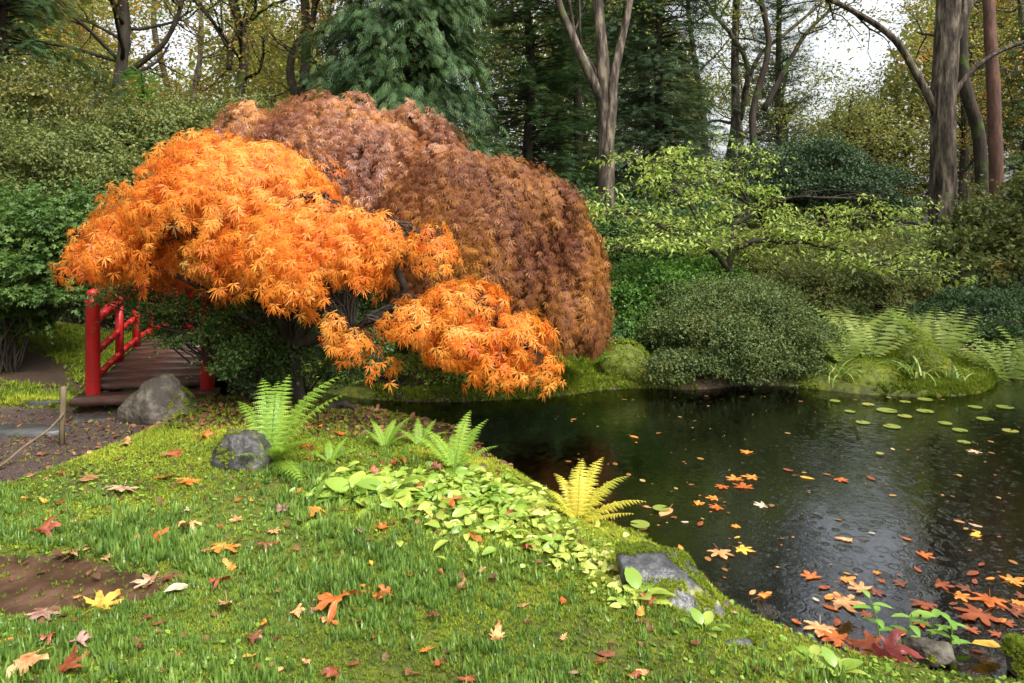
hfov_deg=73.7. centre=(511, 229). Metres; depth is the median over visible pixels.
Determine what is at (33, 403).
stepping stone
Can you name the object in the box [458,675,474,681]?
fallen leaf
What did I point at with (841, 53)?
sky
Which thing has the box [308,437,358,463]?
fern
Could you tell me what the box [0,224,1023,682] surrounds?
ground
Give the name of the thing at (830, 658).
hosta
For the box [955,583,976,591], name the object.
fallen leaf
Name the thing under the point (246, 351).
azalea
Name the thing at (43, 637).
fallen leaf
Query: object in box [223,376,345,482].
fern
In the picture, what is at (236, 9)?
broadleaf tree
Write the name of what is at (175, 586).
fallen leaf
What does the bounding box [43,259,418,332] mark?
shrub
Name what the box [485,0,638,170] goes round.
broadleaf tree
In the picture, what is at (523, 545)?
fallen leaf
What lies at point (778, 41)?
tree
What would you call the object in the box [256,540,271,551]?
fallen leaf
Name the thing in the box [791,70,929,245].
broadleaf tree
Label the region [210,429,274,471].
boulder
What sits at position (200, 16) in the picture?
broadleaf tree
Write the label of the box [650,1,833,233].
broadleaf tree
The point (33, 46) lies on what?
spruce
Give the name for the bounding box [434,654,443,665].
fallen leaf
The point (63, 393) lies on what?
stake
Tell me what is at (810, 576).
fallen leaf
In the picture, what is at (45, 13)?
broadleaf tree
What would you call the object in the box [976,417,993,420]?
lily pad
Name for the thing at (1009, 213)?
shrub
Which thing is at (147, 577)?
fallen leaf
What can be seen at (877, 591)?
fallen leaf
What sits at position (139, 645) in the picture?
fallen leaf
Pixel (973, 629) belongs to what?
fallen leaf
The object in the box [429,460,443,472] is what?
fallen leaf
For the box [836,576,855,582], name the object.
fallen leaf
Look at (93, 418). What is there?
stepping stone
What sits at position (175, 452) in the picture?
fallen leaf
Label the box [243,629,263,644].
fallen leaf
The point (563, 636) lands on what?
fallen leaf
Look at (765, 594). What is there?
fallen leaf
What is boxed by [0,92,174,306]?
azalea
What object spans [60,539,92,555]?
fallen leaf
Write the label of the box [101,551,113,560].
fallen leaf
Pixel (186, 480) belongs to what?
fallen leaf
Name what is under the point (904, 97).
woods
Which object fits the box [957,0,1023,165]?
broadleaf tree
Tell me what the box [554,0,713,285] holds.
forked tree
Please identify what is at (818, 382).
moss cushion
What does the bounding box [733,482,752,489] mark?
fallen leaf
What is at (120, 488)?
fallen leaf
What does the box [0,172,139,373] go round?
shrub
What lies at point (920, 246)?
undergrowth
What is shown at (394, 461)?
fallen leaf
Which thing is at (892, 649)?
fallen leaf
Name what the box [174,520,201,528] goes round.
fallen leaf
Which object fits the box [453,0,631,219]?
yew tree
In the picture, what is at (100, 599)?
fallen leaf
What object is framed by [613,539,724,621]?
boulder
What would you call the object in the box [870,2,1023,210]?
broadleaf tree
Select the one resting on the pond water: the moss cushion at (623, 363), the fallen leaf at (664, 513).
the fallen leaf at (664, 513)
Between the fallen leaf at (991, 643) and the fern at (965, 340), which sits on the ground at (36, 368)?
the fern at (965, 340)
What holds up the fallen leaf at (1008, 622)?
on the pond water
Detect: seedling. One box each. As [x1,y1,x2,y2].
[852,589,894,635]
[890,609,935,636]
[910,609,947,637]
[927,611,971,645]
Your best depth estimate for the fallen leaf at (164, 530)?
3.60 m
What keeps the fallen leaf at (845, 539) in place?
on the pond water
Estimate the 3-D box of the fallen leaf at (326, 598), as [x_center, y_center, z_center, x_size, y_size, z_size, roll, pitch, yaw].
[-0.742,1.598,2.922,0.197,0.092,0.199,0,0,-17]
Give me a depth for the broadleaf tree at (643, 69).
29.97 m
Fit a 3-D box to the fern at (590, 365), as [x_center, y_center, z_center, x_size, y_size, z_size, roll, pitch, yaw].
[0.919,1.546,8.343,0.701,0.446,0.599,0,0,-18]
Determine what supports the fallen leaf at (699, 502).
on the pond water
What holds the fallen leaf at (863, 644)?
on the pond water
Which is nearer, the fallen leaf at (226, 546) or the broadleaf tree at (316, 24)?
the fallen leaf at (226, 546)
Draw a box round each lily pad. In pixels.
[631,520,649,527]
[653,505,668,510]
[856,420,869,423]
[877,408,896,412]
[883,424,900,427]
[898,414,911,417]
[916,409,933,412]
[917,397,932,400]
[938,421,951,424]
[952,428,967,431]
[968,405,982,407]
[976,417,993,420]
[996,405,1013,408]
[1002,428,1018,431]
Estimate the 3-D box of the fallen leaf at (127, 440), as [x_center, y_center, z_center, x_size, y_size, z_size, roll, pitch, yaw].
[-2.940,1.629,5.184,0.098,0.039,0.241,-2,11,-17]
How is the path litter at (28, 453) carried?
on the ground at (36, 368)
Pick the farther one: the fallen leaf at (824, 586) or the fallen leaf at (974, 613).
the fallen leaf at (824, 586)
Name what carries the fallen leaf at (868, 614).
on the pond water
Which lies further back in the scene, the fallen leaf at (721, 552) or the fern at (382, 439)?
the fern at (382, 439)
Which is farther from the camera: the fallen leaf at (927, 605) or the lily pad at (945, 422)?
the lily pad at (945, 422)
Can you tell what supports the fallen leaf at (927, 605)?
on the pond water
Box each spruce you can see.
[0,0,141,130]
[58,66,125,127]
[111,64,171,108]
[902,268,1023,323]
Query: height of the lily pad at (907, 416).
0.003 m
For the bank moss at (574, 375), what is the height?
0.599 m
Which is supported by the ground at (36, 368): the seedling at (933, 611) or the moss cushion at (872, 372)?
the moss cushion at (872, 372)
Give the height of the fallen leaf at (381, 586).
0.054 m
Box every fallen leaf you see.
[6,648,48,676]
[22,601,58,619]
[30,516,60,536]
[35,631,55,645]
[52,644,89,675]
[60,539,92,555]
[68,630,91,646]
[80,466,102,480]
[83,589,121,611]
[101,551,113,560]
[105,480,139,491]
[118,436,130,447]
[124,527,169,548]
[129,571,165,587]
[133,636,142,647]
[139,614,152,620]
[146,620,166,625]
[155,572,178,579]
[161,449,190,458]
[164,581,194,591]
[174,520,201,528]
[177,476,200,484]
[198,429,213,438]
[204,536,239,552]
[208,576,230,589]
[218,590,234,604]
[222,558,236,569]
[229,514,241,522]
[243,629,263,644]
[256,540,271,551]
[268,527,280,532]
[269,502,288,511]
[289,603,304,618]
[302,658,310,663]
[307,505,326,515]
[315,589,363,625]
[321,666,341,677]
[345,661,359,664]
[360,584,378,596]
[365,464,379,474]
[375,522,388,529]
[376,584,392,598]
[390,457,405,466]
[420,646,434,651]
[425,610,442,618]
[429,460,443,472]
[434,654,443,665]
[441,496,461,509]
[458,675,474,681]
[468,532,481,541]
[488,620,504,639]
[520,543,537,551]
[560,596,566,603]
[560,632,566,640]
[568,670,580,673]
[595,656,606,662]
[597,650,619,656]
[627,670,641,678]
[636,605,643,616]
[636,669,648,674]
[641,593,658,609]
[659,505,672,516]
[694,500,704,504]
[705,495,717,500]
[707,544,733,559]
[709,503,723,509]
[714,484,728,488]
[726,474,741,480]
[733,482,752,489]
[736,544,755,554]
[741,474,756,479]
[753,501,769,507]
[757,591,771,597]
[800,570,821,579]
[804,620,836,636]
[814,592,865,611]
[815,628,847,646]
[819,585,829,588]
[823,604,838,610]
[824,593,833,598]
[833,616,840,625]
[834,477,848,481]
[834,537,857,541]
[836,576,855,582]
[841,643,859,651]
[844,630,885,657]
[848,580,873,593]
[857,627,924,666]
[860,611,871,617]
[869,588,885,596]
[892,579,912,586]
[910,597,937,608]
[915,550,934,558]
[929,579,954,589]
[953,603,1002,625]
[954,591,975,601]
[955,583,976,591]
[963,625,980,634]
[967,570,978,574]
[971,531,980,538]
[971,588,1007,607]
[972,640,999,647]
[987,630,1002,637]
[999,574,1023,586]
[1000,617,1016,627]
[1006,607,1023,616]
[1009,603,1023,610]
[1012,599,1023,605]
[1015,591,1023,597]
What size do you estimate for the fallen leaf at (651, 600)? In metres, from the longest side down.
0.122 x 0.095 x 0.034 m
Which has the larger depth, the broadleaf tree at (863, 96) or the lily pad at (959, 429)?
the broadleaf tree at (863, 96)
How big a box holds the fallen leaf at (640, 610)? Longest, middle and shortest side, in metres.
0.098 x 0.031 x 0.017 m
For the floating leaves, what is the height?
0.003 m
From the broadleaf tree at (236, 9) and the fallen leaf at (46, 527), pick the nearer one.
the fallen leaf at (46, 527)
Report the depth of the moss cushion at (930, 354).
8.43 m
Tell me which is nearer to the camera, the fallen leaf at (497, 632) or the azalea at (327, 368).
the fallen leaf at (497, 632)
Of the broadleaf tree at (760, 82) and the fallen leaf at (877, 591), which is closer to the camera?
the fallen leaf at (877, 591)
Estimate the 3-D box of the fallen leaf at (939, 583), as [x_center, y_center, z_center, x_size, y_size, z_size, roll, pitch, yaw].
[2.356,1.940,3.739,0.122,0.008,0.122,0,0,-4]
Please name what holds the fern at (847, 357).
on the ground at (36, 368)
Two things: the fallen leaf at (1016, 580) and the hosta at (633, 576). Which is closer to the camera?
the hosta at (633, 576)
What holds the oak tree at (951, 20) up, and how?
on the ground at (36, 368)
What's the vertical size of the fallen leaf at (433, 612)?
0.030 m
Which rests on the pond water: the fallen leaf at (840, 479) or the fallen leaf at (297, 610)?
the fallen leaf at (840, 479)
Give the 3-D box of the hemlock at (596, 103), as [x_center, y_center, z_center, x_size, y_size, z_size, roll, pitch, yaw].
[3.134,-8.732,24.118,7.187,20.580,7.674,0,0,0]
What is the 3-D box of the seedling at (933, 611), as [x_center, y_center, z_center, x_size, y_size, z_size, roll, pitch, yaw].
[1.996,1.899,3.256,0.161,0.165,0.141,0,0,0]
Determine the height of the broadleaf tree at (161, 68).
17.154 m
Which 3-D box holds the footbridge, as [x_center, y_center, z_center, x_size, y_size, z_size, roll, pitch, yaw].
[-4.053,1.210,8.732,1.320,1.240,4.015,0,0,-12]
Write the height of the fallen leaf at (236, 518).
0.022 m
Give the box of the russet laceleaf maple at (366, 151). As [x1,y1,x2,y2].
[186,86,471,307]
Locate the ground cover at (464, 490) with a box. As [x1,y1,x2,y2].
[290,461,672,608]
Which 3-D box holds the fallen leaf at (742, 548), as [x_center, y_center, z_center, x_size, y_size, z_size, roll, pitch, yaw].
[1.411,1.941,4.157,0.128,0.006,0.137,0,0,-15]
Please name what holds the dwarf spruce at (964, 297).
on the ground at (36, 368)
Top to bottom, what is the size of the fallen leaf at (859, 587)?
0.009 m
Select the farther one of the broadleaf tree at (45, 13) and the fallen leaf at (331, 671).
the broadleaf tree at (45, 13)
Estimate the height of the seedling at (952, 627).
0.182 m
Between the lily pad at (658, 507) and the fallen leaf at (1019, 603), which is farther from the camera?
the lily pad at (658, 507)
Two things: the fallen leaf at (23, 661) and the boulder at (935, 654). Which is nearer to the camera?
the fallen leaf at (23, 661)
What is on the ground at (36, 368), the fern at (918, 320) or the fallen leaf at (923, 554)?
the fern at (918, 320)
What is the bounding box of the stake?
[59,386,66,445]
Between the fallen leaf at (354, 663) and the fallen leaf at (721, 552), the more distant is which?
the fallen leaf at (721, 552)
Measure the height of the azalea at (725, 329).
1.871 m
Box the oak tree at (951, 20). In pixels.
[811,0,1023,286]
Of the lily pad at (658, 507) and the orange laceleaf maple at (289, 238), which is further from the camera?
the orange laceleaf maple at (289, 238)
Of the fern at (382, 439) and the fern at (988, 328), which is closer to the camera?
the fern at (382, 439)
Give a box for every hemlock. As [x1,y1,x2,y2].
[505,0,704,228]
[573,0,753,263]
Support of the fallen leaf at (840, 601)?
on the pond water
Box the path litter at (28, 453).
[0,407,155,481]
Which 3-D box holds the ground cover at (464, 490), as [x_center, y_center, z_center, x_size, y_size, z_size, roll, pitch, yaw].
[-0.161,1.672,3.890,1.460,0.219,2.502,0,0,-38]
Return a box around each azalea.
[0,38,176,278]
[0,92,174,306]
[74,278,302,404]
[191,289,396,399]
[628,263,856,389]
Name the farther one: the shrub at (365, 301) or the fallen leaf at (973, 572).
the shrub at (365, 301)
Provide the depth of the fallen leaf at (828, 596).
3.62 m
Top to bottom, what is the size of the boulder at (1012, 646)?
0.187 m
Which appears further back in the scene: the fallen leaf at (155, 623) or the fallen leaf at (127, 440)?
the fallen leaf at (127, 440)
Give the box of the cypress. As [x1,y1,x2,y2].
[283,0,517,305]
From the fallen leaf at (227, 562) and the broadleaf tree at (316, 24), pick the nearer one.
the fallen leaf at (227, 562)
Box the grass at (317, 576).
[0,442,928,682]
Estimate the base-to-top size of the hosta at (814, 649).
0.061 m
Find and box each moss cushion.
[593,337,651,380]
[624,527,651,540]
[795,371,842,390]
[831,359,907,384]
[895,341,954,378]
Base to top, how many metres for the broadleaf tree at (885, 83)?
11.223 m
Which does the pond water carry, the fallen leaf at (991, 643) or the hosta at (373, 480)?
the fallen leaf at (991, 643)
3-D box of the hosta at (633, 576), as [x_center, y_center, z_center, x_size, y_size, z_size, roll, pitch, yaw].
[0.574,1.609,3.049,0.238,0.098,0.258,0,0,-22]
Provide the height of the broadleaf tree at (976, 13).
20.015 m
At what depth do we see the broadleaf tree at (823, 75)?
38.13 m
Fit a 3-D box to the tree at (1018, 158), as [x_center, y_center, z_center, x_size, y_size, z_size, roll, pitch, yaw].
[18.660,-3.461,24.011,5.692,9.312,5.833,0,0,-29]
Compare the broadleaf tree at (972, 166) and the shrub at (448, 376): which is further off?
the broadleaf tree at (972, 166)
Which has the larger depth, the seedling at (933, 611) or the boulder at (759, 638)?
the seedling at (933, 611)
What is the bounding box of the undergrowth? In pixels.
[70,220,1023,310]
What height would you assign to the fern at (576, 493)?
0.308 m
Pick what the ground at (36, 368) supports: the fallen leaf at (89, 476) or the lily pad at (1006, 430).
the fallen leaf at (89, 476)
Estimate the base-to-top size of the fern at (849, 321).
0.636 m
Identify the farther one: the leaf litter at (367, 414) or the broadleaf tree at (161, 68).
the broadleaf tree at (161, 68)
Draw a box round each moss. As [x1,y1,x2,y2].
[0,321,1004,406]
[0,394,1023,682]
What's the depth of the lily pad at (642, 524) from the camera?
4.49 m
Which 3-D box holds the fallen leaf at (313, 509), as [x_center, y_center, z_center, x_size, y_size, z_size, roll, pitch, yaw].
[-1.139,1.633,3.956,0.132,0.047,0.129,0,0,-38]
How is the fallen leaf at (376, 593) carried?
on the grass at (317, 576)
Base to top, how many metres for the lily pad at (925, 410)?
0.003 m
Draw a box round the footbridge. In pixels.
[69,282,260,406]
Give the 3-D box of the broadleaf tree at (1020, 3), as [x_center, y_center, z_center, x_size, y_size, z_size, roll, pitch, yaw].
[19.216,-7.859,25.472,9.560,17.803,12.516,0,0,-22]
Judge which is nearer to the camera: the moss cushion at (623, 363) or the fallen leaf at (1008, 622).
the fallen leaf at (1008, 622)
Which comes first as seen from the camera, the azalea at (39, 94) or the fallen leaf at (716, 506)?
the fallen leaf at (716, 506)
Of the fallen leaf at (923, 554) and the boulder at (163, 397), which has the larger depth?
the boulder at (163, 397)
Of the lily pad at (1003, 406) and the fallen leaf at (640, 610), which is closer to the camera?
the fallen leaf at (640, 610)
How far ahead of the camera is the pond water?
5.28 m
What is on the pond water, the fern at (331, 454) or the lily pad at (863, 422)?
the lily pad at (863, 422)
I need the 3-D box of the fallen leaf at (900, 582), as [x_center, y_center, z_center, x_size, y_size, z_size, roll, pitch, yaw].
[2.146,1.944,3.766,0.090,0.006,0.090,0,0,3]
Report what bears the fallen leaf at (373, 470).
on the ground at (36, 368)
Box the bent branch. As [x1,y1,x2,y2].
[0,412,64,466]
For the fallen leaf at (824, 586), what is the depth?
3.72 m
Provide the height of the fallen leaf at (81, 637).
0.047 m
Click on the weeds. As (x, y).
(746, 659)
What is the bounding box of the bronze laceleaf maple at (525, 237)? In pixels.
[368,143,615,370]
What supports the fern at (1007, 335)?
on the ground at (36, 368)
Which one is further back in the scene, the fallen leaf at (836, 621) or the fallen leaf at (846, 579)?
the fallen leaf at (846, 579)
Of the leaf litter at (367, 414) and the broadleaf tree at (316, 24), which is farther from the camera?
the broadleaf tree at (316, 24)
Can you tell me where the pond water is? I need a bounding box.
[82,367,1023,682]
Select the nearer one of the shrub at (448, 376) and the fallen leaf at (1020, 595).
the fallen leaf at (1020, 595)
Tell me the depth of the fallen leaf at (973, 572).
3.88 m
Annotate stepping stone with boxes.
[0,424,70,436]
[20,399,59,406]
[72,415,115,423]
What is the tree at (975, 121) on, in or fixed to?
on the ground at (36, 368)
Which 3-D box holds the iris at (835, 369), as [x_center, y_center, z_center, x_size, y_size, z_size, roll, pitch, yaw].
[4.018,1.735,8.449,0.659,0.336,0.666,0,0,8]
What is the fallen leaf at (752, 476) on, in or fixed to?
on the pond water
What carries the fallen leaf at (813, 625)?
on the pond water
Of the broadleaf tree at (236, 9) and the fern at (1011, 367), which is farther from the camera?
the broadleaf tree at (236, 9)
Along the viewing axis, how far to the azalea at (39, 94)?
12.14 m
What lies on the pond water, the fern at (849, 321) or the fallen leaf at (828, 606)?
the fallen leaf at (828, 606)
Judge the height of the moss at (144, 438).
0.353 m
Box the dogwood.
[582,131,984,287]
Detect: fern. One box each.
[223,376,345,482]
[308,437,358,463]
[365,417,412,446]
[397,418,447,445]
[408,411,497,469]
[542,457,645,533]
[554,350,616,371]
[801,321,879,364]
[804,300,894,340]
[812,305,930,357]
[820,286,1023,350]
[856,312,956,348]
[881,304,982,355]
[909,331,982,356]
[944,328,1023,381]
[974,321,1023,365]
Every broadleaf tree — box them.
[7,0,174,123]
[7,0,256,108]
[8,0,92,29]
[10,0,181,129]
[27,1,269,165]
[91,0,317,116]
[144,0,349,106]
[167,0,425,115]
[197,0,409,115]
[208,0,350,112]
[332,0,516,152]
[384,1,607,173]
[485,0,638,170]
[551,0,709,201]
[610,0,865,230]
[650,0,911,232]
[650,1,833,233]
[702,0,887,231]
[710,31,873,221]
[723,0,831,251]
[751,71,914,224]
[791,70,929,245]
[812,39,958,236]
[851,0,1023,213]
[869,0,1023,196]
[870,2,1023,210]
[895,0,1023,176]
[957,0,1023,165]
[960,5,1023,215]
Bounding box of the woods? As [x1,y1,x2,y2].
[9,0,1023,236]
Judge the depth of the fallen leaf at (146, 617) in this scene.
2.87 m
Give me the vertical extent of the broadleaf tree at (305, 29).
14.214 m
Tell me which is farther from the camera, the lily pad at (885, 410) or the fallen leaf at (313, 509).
the lily pad at (885, 410)
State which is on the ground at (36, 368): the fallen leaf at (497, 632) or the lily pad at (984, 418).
the fallen leaf at (497, 632)
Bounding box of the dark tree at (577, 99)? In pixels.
[547,0,583,190]
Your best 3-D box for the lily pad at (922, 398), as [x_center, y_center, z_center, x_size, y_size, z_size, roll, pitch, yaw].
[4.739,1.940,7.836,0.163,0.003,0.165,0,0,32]
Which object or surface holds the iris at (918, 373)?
on the ground at (36, 368)
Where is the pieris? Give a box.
[607,244,762,350]
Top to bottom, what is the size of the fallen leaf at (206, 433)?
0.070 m
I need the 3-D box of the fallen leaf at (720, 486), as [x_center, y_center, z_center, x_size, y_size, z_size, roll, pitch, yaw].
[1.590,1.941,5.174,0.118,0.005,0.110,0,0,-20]
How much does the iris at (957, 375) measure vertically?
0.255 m
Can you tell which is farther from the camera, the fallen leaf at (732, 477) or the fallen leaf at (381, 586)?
the fallen leaf at (732, 477)
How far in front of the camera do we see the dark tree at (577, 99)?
17.81 m
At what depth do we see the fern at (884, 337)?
9.10 m
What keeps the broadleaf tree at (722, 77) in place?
on the ground at (36, 368)
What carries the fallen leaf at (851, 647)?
on the pond water
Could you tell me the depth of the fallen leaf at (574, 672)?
2.49 m
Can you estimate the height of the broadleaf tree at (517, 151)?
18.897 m
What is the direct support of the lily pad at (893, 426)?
on the pond water
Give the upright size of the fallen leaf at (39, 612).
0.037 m
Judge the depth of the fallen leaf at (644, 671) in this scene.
2.48 m
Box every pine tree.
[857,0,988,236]
[982,0,1006,265]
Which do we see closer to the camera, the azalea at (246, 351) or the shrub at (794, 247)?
the azalea at (246, 351)
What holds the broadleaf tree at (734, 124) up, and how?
on the ground at (36, 368)
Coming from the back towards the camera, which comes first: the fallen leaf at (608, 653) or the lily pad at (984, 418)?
the lily pad at (984, 418)
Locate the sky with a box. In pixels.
[16,0,1022,223]
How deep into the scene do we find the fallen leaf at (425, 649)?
2.63 m
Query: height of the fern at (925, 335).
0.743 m
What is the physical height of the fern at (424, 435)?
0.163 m
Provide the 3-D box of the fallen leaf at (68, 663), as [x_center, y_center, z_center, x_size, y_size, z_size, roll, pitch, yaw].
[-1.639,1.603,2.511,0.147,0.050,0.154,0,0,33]
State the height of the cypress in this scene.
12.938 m
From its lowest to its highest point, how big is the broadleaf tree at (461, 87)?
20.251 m
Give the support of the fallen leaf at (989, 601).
on the pond water
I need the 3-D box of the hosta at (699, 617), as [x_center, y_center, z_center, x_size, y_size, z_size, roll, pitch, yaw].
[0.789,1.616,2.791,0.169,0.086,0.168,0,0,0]
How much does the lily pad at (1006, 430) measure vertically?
0.003 m
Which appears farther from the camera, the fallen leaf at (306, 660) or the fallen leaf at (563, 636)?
the fallen leaf at (563, 636)
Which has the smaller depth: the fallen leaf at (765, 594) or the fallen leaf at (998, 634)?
the fallen leaf at (998, 634)
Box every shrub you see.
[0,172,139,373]
[32,82,286,325]
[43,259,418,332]
[305,342,492,398]
[311,283,637,359]
[543,173,761,282]
[674,213,924,299]
[696,119,927,258]
[736,238,966,322]
[914,163,1023,290]
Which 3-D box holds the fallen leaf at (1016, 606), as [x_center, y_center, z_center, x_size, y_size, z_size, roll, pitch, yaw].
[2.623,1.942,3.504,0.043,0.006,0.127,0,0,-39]
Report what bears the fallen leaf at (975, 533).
on the pond water
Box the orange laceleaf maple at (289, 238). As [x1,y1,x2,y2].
[48,126,566,410]
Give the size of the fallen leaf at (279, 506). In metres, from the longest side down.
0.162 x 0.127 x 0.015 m
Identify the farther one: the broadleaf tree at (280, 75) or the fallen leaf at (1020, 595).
the broadleaf tree at (280, 75)
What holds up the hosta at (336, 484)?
on the ground at (36, 368)
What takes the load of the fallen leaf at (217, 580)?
on the grass at (317, 576)
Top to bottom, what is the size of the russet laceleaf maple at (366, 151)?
3.885 m
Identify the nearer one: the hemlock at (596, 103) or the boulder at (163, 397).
the boulder at (163, 397)
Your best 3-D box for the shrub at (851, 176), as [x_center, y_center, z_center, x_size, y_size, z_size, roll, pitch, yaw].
[8.105,-1.095,19.584,6.574,4.324,4.874,0,0,0]
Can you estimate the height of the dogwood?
3.159 m
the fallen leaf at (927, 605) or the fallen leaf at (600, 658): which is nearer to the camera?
the fallen leaf at (600, 658)
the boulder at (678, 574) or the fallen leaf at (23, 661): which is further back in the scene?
the boulder at (678, 574)
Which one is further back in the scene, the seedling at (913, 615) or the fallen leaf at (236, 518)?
the fallen leaf at (236, 518)
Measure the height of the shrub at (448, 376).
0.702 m
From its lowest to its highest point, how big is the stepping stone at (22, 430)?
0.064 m
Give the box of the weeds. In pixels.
[0,403,1019,682]
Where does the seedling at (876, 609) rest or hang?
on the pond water
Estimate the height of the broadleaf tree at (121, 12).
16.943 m
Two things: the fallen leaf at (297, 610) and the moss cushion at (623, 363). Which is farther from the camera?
the moss cushion at (623, 363)
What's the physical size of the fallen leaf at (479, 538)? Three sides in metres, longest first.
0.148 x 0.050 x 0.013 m
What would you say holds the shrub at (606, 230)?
on the ground at (36, 368)
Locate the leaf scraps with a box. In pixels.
[4,396,939,681]
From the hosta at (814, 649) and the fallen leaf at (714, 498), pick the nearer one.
the hosta at (814, 649)
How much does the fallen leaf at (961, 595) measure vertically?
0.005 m
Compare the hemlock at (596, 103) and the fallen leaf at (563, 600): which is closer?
the fallen leaf at (563, 600)
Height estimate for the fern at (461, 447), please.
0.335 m
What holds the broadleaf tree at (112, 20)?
on the ground at (36, 368)
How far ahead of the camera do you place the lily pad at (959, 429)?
6.64 m
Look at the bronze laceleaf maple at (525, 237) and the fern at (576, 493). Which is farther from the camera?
the bronze laceleaf maple at (525, 237)
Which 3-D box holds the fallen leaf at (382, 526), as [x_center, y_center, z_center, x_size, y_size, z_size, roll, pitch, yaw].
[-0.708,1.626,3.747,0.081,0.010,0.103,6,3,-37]
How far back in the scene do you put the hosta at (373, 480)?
4.24 m
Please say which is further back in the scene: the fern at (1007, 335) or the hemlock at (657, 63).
the hemlock at (657, 63)
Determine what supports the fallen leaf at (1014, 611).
on the pond water
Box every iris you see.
[814,358,869,388]
[876,356,950,384]
[928,362,976,379]
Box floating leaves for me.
[566,396,1023,578]
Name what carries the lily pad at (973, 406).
on the pond water
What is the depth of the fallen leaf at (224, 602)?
2.96 m
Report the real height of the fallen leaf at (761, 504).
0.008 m
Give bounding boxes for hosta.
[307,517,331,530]
[313,471,372,507]
[355,475,421,507]
[623,567,675,605]
[680,607,730,637]
[788,645,840,665]
[809,646,867,678]
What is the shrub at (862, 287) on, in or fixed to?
on the ground at (36, 368)
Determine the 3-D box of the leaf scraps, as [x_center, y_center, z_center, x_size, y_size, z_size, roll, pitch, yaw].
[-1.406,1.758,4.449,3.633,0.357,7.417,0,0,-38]
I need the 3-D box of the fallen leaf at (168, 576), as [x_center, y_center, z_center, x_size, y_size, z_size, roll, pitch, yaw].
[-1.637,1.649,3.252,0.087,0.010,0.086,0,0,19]
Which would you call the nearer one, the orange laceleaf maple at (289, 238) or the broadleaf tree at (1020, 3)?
the orange laceleaf maple at (289, 238)
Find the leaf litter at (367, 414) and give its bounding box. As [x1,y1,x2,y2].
[24,393,520,487]
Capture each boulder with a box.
[115,373,198,424]
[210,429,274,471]
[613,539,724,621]
[724,630,767,647]
[898,636,955,667]
[999,632,1023,681]
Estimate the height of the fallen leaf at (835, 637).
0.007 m
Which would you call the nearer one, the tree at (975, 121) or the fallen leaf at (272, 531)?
the fallen leaf at (272, 531)
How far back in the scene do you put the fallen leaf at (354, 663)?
2.53 m
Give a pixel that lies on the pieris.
(640, 292)
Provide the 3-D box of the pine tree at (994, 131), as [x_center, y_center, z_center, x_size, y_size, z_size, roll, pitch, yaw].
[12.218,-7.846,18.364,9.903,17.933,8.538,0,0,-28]
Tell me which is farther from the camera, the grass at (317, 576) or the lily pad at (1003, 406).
the lily pad at (1003, 406)
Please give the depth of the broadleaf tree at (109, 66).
27.10 m
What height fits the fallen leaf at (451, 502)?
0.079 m
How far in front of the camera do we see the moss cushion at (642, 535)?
4.02 m
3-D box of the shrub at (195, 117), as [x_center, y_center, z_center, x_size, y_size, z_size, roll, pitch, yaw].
[-6.276,-0.512,12.196,6.523,4.795,3.984,0,0,-40]

